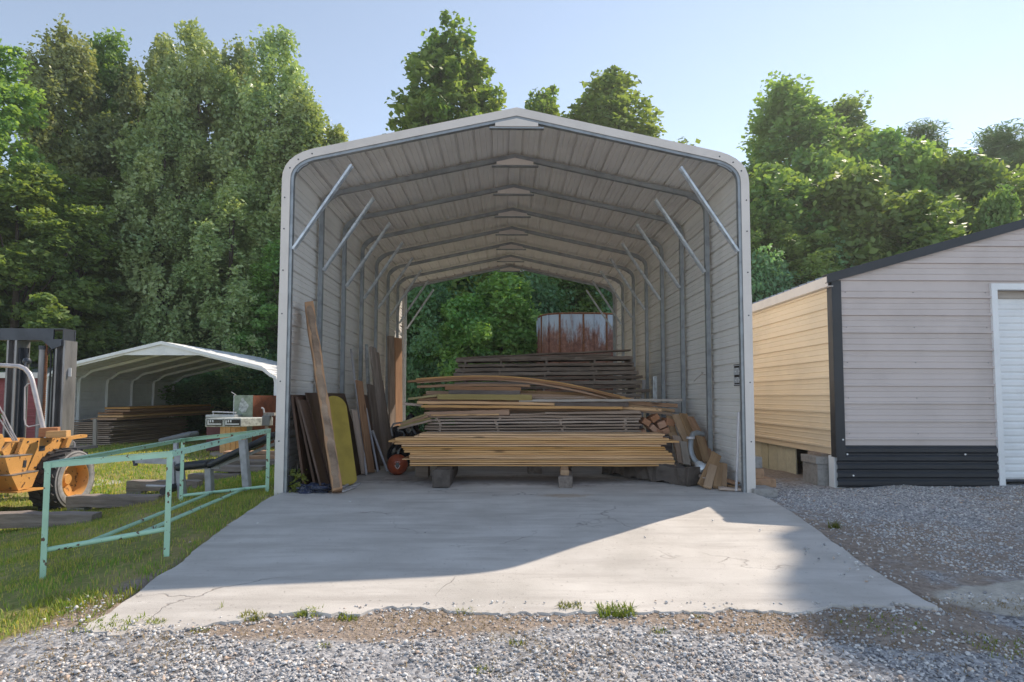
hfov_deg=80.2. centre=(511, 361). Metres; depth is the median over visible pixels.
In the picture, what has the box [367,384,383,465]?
leaning board
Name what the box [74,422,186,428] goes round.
wide board
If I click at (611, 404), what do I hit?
loose board
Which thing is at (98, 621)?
weed tuft
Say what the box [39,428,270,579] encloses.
steel stand
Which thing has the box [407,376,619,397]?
loose board
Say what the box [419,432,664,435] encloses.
pine board
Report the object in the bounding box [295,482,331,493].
cloth bundle
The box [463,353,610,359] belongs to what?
loose board
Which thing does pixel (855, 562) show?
strewn stones
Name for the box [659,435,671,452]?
crate
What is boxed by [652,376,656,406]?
steel channel
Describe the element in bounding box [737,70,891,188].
broadleaf tree
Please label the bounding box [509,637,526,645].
weed tuft
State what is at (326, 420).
live edge slab
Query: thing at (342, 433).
rounded panel
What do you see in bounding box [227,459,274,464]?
timber
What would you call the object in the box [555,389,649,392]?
stacked board
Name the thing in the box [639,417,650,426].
cut block
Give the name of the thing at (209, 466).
weight bench
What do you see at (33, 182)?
broadleaf tree
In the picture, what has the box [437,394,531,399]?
loose board
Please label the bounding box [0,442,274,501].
lawn grass
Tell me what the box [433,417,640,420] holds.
stacked board
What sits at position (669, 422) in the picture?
cut block
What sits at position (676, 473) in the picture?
log timber
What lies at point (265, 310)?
broadleaf tree
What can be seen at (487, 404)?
loose board
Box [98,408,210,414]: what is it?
light board
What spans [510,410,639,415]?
loose board
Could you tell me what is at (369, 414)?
leaning board
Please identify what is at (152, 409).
light board
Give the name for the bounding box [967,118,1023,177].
pine tree
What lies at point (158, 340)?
undergrowth bush
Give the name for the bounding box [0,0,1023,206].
sky
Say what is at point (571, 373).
stacked board
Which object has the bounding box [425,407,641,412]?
loose board
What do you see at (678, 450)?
offcut
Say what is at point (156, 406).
light board
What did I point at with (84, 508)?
prop block
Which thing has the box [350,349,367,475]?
leaning board
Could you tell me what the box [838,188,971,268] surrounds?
vine tree
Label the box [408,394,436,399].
loose board
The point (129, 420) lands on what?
wide board
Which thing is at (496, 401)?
loose board
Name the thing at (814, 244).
broadleaf tree
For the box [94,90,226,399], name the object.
broadleaf tree
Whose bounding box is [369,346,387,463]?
leaning board
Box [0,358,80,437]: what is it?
red shed
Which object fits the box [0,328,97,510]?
forklift
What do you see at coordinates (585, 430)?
stacked board
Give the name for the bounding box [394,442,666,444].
pine board
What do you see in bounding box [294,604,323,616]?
weed tuft
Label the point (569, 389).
loose board
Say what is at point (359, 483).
metal rod
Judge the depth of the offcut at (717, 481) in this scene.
7.54 m
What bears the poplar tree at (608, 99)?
on the ground at (994, 584)
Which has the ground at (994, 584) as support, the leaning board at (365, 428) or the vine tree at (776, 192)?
the vine tree at (776, 192)
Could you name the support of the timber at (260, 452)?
on the packing block
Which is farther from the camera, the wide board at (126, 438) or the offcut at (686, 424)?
the wide board at (126, 438)
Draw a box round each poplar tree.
[384,9,529,332]
[516,84,564,282]
[535,64,700,311]
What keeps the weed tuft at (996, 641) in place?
on the ground at (994, 584)
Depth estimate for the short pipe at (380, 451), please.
9.19 m
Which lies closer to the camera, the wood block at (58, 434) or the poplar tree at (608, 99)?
the wood block at (58, 434)
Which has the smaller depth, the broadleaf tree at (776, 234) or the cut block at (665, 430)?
the cut block at (665, 430)
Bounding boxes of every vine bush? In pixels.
[406,281,474,431]
[406,292,506,425]
[436,270,520,307]
[469,270,541,390]
[497,271,575,390]
[540,276,612,312]
[584,285,612,312]
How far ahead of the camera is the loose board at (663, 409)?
9.00 m
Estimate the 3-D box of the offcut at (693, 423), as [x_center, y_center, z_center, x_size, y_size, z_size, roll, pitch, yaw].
[2.655,1.058,8.587,0.116,0.038,0.824,1,39,-10]
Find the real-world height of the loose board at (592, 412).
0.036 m
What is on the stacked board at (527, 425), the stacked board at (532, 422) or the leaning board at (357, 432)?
the stacked board at (532, 422)
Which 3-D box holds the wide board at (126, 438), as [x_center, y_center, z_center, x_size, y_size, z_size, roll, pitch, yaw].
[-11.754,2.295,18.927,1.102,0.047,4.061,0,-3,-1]
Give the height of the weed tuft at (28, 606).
0.141 m
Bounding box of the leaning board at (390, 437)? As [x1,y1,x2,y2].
[382,380,392,445]
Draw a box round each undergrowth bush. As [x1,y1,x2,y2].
[83,319,138,355]
[121,318,202,429]
[157,368,252,432]
[177,325,273,429]
[222,341,277,413]
[751,243,808,302]
[796,236,853,286]
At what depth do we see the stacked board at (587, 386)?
11.60 m
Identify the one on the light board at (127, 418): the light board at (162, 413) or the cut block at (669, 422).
the light board at (162, 413)
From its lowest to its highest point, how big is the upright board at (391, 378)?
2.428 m
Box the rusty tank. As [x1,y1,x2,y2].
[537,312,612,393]
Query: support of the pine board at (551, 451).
on the pine board at (456, 453)
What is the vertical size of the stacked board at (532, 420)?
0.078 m
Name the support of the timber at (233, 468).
on the ground at (994, 584)
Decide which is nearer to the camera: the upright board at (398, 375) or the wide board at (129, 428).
the upright board at (398, 375)
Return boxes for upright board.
[387,336,395,442]
[394,337,402,425]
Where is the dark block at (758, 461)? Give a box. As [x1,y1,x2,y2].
[755,456,761,467]
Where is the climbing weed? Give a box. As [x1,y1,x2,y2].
[287,463,308,492]
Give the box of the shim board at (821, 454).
[808,451,829,456]
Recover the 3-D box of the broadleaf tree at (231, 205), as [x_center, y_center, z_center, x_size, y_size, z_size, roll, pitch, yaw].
[-11.923,-2.626,25.058,5.470,11.443,5.862,-1,-3,17]
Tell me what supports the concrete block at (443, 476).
on the concrete slab
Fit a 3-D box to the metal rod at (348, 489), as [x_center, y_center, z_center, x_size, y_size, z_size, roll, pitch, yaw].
[-1.940,1.517,7.273,0.026,0.026,0.361,0,-3,10]
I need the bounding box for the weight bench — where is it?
[132,431,274,497]
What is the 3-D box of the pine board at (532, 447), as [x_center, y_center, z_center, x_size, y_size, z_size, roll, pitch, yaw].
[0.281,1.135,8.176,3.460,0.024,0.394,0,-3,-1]
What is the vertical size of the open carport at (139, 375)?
2.865 m
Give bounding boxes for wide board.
[73,432,184,440]
[73,436,167,444]
[74,417,186,423]
[74,419,185,424]
[74,420,187,427]
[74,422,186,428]
[74,424,187,430]
[74,425,184,432]
[74,427,187,434]
[74,433,180,442]
[79,430,186,438]
[87,428,184,436]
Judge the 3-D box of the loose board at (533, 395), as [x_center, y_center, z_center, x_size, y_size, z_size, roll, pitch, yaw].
[0.278,0.527,9.460,3.202,0.076,0.226,2,-3,-1]
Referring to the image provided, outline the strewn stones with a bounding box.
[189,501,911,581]
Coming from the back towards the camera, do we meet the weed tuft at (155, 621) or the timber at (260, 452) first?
the timber at (260, 452)
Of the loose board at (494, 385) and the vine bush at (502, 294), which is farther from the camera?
the vine bush at (502, 294)
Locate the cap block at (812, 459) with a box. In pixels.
[801,454,828,463]
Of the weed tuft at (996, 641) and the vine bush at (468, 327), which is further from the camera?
the vine bush at (468, 327)
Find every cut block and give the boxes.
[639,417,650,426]
[644,424,657,431]
[646,413,659,422]
[653,420,666,428]
[660,426,669,434]
[661,417,674,426]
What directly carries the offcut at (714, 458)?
on the concrete slab
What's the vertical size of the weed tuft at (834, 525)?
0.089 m
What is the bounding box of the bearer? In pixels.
[527,466,541,473]
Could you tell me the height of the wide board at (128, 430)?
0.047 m
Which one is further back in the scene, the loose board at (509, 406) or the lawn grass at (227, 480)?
the lawn grass at (227, 480)
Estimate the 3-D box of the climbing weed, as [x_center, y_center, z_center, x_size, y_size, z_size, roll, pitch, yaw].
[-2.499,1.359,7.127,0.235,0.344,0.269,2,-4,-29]
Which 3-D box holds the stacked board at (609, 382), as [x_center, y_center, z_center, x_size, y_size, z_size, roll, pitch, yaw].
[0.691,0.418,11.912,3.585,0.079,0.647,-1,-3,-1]
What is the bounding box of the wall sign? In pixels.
[733,364,739,385]
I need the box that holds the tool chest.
[206,411,241,451]
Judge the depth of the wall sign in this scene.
7.48 m
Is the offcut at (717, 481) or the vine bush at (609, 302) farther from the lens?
the vine bush at (609, 302)
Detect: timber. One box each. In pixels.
[0,510,101,528]
[66,493,164,507]
[126,479,202,490]
[187,472,240,481]
[214,465,265,471]
[223,450,274,454]
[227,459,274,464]
[238,454,274,458]
[602,462,701,486]
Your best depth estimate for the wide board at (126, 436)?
18.05 m
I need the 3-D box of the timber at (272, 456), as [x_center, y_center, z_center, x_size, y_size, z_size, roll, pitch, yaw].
[-5.319,1.996,12.742,0.969,0.089,0.312,0,-3,-1]
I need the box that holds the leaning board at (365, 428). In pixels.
[355,380,374,472]
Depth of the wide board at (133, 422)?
18.16 m
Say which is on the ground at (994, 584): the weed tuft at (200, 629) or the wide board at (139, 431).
the weed tuft at (200, 629)
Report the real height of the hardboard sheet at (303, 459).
1.140 m
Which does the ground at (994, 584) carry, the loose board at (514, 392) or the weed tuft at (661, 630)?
the weed tuft at (661, 630)
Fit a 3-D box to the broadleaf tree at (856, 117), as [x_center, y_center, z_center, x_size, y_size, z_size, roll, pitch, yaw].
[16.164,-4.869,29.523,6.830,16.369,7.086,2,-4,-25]
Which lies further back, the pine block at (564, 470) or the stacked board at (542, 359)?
the stacked board at (542, 359)
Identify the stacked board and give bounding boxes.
[424,426,638,429]
[425,423,641,427]
[426,429,640,431]
[427,414,641,417]
[427,420,638,423]
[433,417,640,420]
[453,371,638,376]
[455,367,634,372]
[455,375,642,381]
[455,380,641,385]
[456,356,632,363]
[456,422,640,426]
[458,362,633,367]
[482,384,639,389]
[504,420,566,423]
[509,414,641,417]
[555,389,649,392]
[620,394,640,396]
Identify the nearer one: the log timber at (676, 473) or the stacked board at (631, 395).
the log timber at (676, 473)
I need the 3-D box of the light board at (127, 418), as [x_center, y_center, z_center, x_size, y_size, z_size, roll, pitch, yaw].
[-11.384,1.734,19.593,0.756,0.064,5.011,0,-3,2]
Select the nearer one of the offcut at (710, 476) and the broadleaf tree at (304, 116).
the offcut at (710, 476)
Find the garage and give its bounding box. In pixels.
[752,219,1023,487]
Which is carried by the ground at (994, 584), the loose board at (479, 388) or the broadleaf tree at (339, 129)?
the broadleaf tree at (339, 129)
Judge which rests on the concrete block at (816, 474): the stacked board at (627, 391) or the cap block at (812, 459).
the cap block at (812, 459)
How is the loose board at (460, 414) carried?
on the stacked board at (566, 416)
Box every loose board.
[403,402,423,405]
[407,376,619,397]
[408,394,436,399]
[416,375,630,398]
[416,379,606,398]
[417,384,529,387]
[417,401,661,411]
[418,398,438,400]
[421,405,622,408]
[422,399,582,402]
[424,409,508,415]
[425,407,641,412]
[426,391,633,398]
[428,404,548,405]
[430,410,638,414]
[431,414,498,415]
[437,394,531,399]
[445,386,520,390]
[448,390,520,394]
[457,349,630,357]
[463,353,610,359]
[500,356,608,361]
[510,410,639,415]
[519,399,681,401]
[521,390,619,396]
[532,396,584,398]
[544,412,640,413]
[555,402,628,406]
[618,409,671,414]
[628,401,677,407]
[629,404,674,411]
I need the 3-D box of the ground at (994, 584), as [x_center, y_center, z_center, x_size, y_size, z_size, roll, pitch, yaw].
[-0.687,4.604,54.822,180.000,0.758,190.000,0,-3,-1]
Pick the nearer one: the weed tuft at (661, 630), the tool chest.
the weed tuft at (661, 630)
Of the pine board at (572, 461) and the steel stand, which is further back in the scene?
the pine board at (572, 461)
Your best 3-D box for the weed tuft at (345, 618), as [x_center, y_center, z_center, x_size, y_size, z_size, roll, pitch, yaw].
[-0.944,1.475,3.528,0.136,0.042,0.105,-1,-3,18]
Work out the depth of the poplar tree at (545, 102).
28.78 m
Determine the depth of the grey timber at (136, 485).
9.93 m
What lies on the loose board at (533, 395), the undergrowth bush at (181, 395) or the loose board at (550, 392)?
the loose board at (550, 392)
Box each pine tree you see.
[901,118,952,162]
[947,147,978,160]
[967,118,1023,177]
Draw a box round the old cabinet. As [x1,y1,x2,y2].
[231,392,275,449]
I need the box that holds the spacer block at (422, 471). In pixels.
[416,466,429,476]
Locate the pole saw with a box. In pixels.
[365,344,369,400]
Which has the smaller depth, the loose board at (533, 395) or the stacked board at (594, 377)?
the loose board at (533, 395)
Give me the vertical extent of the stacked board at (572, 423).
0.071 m
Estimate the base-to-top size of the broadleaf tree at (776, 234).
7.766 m
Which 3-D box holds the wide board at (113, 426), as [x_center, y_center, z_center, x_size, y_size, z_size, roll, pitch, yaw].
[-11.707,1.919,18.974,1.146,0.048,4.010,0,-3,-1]
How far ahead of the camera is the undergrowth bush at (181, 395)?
23.05 m
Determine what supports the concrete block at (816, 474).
on the ground at (994, 584)
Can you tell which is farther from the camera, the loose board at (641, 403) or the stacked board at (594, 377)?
the stacked board at (594, 377)
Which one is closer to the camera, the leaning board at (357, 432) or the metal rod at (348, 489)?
the metal rod at (348, 489)
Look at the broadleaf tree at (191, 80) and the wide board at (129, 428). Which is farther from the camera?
the broadleaf tree at (191, 80)
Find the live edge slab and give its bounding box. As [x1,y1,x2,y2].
[305,301,342,492]
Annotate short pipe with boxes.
[366,408,378,471]
[371,430,388,471]
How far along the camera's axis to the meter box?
14.08 m
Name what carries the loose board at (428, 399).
on the loose board at (505, 403)
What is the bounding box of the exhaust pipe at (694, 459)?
[686,430,705,472]
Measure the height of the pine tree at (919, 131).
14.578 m
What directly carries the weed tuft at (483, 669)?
on the ground at (994, 584)
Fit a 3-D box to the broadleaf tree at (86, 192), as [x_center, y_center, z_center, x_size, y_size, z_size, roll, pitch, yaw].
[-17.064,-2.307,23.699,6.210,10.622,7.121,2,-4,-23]
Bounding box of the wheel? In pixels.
[387,454,407,474]
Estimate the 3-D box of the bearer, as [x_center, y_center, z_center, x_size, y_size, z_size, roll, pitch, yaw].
[0.334,1.353,9.072,0.206,0.586,0.323,0,-3,-1]
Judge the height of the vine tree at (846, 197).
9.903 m
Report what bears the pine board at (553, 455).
on the pine board at (534, 457)
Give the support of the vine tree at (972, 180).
on the ground at (994, 584)
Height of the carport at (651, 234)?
4.661 m
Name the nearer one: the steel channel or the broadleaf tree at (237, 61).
the steel channel
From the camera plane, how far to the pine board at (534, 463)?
7.99 m
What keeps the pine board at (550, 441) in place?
on the pine board at (591, 443)
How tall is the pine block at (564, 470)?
0.084 m
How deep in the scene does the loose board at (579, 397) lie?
9.09 m
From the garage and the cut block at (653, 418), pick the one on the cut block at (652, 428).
the cut block at (653, 418)
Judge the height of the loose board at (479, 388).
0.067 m
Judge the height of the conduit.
0.941 m
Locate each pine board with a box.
[389,438,678,442]
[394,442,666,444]
[395,436,668,440]
[402,444,660,446]
[402,446,664,448]
[402,456,673,459]
[403,448,665,449]
[404,450,668,452]
[409,455,671,456]
[409,456,673,458]
[410,452,671,454]
[410,459,674,462]
[410,462,673,464]
[410,464,658,465]
[414,434,662,437]
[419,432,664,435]
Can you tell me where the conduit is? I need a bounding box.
[735,412,739,490]
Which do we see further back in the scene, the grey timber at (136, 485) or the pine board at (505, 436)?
the grey timber at (136, 485)
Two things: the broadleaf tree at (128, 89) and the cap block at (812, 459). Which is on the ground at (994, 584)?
the broadleaf tree at (128, 89)
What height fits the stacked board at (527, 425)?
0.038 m
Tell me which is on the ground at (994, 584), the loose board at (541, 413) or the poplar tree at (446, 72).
the poplar tree at (446, 72)
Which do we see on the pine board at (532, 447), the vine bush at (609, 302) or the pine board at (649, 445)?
the pine board at (649, 445)
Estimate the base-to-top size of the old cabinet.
1.491 m
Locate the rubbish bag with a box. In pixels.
[387,413,423,466]
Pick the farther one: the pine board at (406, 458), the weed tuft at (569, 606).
the pine board at (406, 458)
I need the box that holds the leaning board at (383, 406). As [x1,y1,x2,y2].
[376,352,389,450]
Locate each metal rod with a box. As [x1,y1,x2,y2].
[342,486,356,491]
[344,482,360,489]
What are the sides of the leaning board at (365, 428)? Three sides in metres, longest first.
1.389 x 0.165 x 0.039 m
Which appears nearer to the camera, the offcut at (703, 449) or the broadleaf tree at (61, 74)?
the offcut at (703, 449)
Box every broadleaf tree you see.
[0,38,79,346]
[0,158,119,418]
[0,173,165,360]
[1,13,128,309]
[34,27,152,287]
[77,32,200,309]
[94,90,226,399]
[113,16,256,340]
[151,166,280,413]
[180,34,281,299]
[186,24,323,352]
[223,224,280,395]
[224,77,347,348]
[310,123,348,147]
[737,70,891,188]
[750,206,796,271]
[752,227,843,284]
[823,90,878,150]
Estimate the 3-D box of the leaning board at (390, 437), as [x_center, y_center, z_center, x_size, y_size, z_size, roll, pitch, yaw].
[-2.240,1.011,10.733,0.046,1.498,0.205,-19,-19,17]
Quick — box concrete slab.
[83,464,938,636]
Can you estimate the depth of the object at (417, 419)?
8.85 m
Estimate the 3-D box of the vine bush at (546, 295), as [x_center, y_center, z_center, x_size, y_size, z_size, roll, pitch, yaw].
[1.091,-0.311,21.989,4.865,6.425,4.746,2,-4,-35]
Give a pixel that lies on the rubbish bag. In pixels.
(393, 449)
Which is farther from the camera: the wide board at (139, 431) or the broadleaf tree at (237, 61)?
the broadleaf tree at (237, 61)
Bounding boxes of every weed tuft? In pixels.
[4,581,140,621]
[69,610,145,631]
[145,616,168,624]
[191,625,210,632]
[239,609,267,621]
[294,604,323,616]
[337,610,358,621]
[472,663,492,673]
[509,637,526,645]
[558,599,582,608]
[593,599,638,617]
[650,626,670,633]
[828,519,842,528]
[840,613,931,634]
[949,629,1023,658]
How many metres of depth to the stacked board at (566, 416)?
8.93 m
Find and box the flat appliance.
[205,417,272,426]
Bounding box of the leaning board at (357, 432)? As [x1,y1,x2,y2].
[351,409,364,473]
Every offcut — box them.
[666,415,677,453]
[668,432,688,452]
[672,414,694,458]
[672,435,682,463]
[679,413,701,460]
[679,441,690,465]
[686,416,711,456]
[695,435,708,462]
[697,451,720,487]
[703,463,716,488]
[712,462,722,488]
[718,486,741,490]
[722,463,726,486]
[727,478,739,484]
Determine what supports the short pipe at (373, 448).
on the concrete slab
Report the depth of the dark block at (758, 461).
7.58 m
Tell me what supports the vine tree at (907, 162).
on the ground at (994, 584)
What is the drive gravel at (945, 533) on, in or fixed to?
on the ground at (994, 584)
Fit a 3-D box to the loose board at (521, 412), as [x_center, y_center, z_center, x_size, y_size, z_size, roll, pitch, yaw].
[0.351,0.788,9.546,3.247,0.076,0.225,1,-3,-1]
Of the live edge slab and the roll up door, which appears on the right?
the roll up door
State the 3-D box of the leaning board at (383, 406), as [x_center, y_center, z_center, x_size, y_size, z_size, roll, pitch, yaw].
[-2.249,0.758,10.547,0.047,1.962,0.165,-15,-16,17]
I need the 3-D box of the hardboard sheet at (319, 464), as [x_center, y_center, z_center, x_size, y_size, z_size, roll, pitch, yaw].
[-2.372,1.003,7.411,0.324,1.080,0.530,0,-3,-1]
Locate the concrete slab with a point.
(539, 542)
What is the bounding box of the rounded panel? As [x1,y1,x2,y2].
[329,396,356,484]
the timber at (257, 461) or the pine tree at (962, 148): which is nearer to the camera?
the timber at (257, 461)
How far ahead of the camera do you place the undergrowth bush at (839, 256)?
19.63 m
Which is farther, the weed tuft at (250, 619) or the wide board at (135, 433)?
the wide board at (135, 433)
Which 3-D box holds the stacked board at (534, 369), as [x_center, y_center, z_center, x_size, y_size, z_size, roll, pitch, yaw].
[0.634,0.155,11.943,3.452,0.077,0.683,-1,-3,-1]
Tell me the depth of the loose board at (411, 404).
9.01 m
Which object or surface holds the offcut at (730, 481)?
on the offcut
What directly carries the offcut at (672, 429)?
on the concrete slab
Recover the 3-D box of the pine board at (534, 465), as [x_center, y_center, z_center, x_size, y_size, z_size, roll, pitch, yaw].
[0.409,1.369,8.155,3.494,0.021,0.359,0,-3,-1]
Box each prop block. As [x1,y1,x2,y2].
[67,507,91,510]
[126,491,146,493]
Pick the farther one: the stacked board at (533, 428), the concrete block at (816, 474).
the stacked board at (533, 428)
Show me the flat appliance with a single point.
(234, 422)
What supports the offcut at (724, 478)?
on the concrete slab
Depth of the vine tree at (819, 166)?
23.19 m
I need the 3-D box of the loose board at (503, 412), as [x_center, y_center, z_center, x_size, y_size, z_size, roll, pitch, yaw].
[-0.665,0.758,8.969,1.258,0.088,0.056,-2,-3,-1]
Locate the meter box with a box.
[261,407,275,449]
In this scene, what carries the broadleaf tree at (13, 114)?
on the ground at (994, 584)
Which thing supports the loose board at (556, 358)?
on the stacked board at (542, 359)
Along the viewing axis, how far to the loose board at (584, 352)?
11.66 m
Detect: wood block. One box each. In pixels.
[38,427,59,436]
[46,430,70,437]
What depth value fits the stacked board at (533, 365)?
11.62 m
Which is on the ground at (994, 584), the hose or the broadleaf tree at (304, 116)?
the broadleaf tree at (304, 116)
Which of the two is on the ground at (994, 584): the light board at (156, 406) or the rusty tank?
the rusty tank
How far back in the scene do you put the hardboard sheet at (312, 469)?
7.24 m
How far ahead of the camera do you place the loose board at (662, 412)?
9.06 m
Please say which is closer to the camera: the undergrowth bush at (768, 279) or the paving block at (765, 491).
the paving block at (765, 491)
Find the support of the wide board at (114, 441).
on the wide board at (122, 442)
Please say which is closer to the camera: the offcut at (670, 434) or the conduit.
the conduit
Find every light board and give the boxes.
[90,413,210,419]
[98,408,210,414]
[98,410,213,416]
[105,404,210,408]
[105,406,213,411]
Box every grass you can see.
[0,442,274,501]
[0,475,273,640]
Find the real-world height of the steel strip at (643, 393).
1.436 m
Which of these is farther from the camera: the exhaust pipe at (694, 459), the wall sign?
the exhaust pipe at (694, 459)
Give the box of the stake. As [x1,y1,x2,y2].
[93,419,96,444]
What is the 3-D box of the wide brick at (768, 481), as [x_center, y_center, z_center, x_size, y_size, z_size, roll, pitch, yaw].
[3.106,1.498,7.616,0.275,0.100,0.300,0,-3,-1]
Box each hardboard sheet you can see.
[290,395,312,484]
[295,397,318,482]
[298,400,329,485]
[305,393,360,482]
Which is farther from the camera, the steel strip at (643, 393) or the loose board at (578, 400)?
the steel strip at (643, 393)
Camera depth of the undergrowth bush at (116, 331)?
24.60 m
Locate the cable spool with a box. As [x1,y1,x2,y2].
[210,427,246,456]
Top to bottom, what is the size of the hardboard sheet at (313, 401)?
1.170 m
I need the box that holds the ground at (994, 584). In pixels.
[0,430,1023,681]
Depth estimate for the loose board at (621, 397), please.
9.28 m
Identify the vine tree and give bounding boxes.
[749,162,844,286]
[784,142,896,193]
[790,159,957,284]
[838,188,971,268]
[851,125,971,224]
[914,147,1023,234]
[970,184,1021,233]
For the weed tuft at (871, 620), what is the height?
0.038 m
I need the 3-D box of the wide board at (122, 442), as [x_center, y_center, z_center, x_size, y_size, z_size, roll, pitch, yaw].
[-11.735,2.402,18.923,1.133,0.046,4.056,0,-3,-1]
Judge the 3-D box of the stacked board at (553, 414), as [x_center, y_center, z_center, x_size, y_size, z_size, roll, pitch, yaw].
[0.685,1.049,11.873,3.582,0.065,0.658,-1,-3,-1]
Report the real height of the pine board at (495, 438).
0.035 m
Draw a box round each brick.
[755,468,763,478]
[756,476,775,486]
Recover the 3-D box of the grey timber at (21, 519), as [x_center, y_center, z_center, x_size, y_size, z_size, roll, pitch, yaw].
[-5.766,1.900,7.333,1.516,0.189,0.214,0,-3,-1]
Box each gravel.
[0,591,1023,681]
[767,484,1023,624]
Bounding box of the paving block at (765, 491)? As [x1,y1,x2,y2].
[752,485,777,497]
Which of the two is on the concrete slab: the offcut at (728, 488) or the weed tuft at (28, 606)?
the offcut at (728, 488)
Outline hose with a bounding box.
[390,422,415,435]
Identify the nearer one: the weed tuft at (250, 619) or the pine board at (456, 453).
the weed tuft at (250, 619)
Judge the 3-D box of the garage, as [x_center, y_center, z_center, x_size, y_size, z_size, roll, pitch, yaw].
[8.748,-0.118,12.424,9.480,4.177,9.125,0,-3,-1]
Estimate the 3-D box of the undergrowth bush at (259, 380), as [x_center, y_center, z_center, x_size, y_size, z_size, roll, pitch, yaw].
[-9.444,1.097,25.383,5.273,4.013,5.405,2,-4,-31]
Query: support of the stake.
on the ground at (994, 584)
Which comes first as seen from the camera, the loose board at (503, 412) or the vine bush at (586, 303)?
the loose board at (503, 412)
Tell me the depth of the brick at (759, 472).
7.53 m
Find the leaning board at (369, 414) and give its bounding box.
[364,394,379,469]
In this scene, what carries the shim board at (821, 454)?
on the cap block at (812, 459)
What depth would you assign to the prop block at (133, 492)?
9.93 m
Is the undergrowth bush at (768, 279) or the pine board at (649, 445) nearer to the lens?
the pine board at (649, 445)
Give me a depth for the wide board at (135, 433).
18.07 m
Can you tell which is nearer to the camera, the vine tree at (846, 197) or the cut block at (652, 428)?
the cut block at (652, 428)
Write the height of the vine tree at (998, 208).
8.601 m
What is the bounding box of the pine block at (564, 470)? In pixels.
[560,466,568,474]
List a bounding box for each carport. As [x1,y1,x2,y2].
[44,341,276,439]
[274,107,755,494]
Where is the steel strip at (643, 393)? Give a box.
[639,380,645,428]
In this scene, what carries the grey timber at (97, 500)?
on the ground at (994, 584)
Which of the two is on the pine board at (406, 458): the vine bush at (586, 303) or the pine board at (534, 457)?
the pine board at (534, 457)
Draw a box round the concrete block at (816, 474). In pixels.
[803,462,828,485]
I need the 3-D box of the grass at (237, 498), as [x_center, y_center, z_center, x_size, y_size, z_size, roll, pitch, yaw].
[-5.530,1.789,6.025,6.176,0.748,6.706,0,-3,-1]
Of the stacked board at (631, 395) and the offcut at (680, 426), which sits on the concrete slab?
the offcut at (680, 426)
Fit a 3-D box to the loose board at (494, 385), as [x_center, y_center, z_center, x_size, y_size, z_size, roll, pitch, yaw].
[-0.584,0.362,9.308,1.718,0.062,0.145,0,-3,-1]
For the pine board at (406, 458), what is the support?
on the pine board at (572, 461)
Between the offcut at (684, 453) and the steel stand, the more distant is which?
the offcut at (684, 453)
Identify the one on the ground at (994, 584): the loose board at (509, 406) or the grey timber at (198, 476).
the grey timber at (198, 476)
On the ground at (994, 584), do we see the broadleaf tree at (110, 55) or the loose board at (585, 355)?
the broadleaf tree at (110, 55)
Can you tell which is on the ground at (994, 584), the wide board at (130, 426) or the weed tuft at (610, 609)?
the weed tuft at (610, 609)
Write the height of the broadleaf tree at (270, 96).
19.256 m
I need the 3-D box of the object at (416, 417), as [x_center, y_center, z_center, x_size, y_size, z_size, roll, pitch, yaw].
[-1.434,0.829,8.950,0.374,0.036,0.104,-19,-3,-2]
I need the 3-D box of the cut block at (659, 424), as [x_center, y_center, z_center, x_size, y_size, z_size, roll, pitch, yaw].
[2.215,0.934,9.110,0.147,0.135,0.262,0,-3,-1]
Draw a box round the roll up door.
[998,299,1023,481]
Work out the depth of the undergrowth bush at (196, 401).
24.66 m
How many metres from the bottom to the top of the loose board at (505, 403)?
0.082 m
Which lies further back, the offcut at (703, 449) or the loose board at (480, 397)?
the loose board at (480, 397)
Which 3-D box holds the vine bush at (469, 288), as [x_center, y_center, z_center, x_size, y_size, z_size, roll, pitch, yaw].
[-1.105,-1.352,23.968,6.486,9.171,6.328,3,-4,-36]
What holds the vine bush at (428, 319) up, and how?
on the ground at (994, 584)

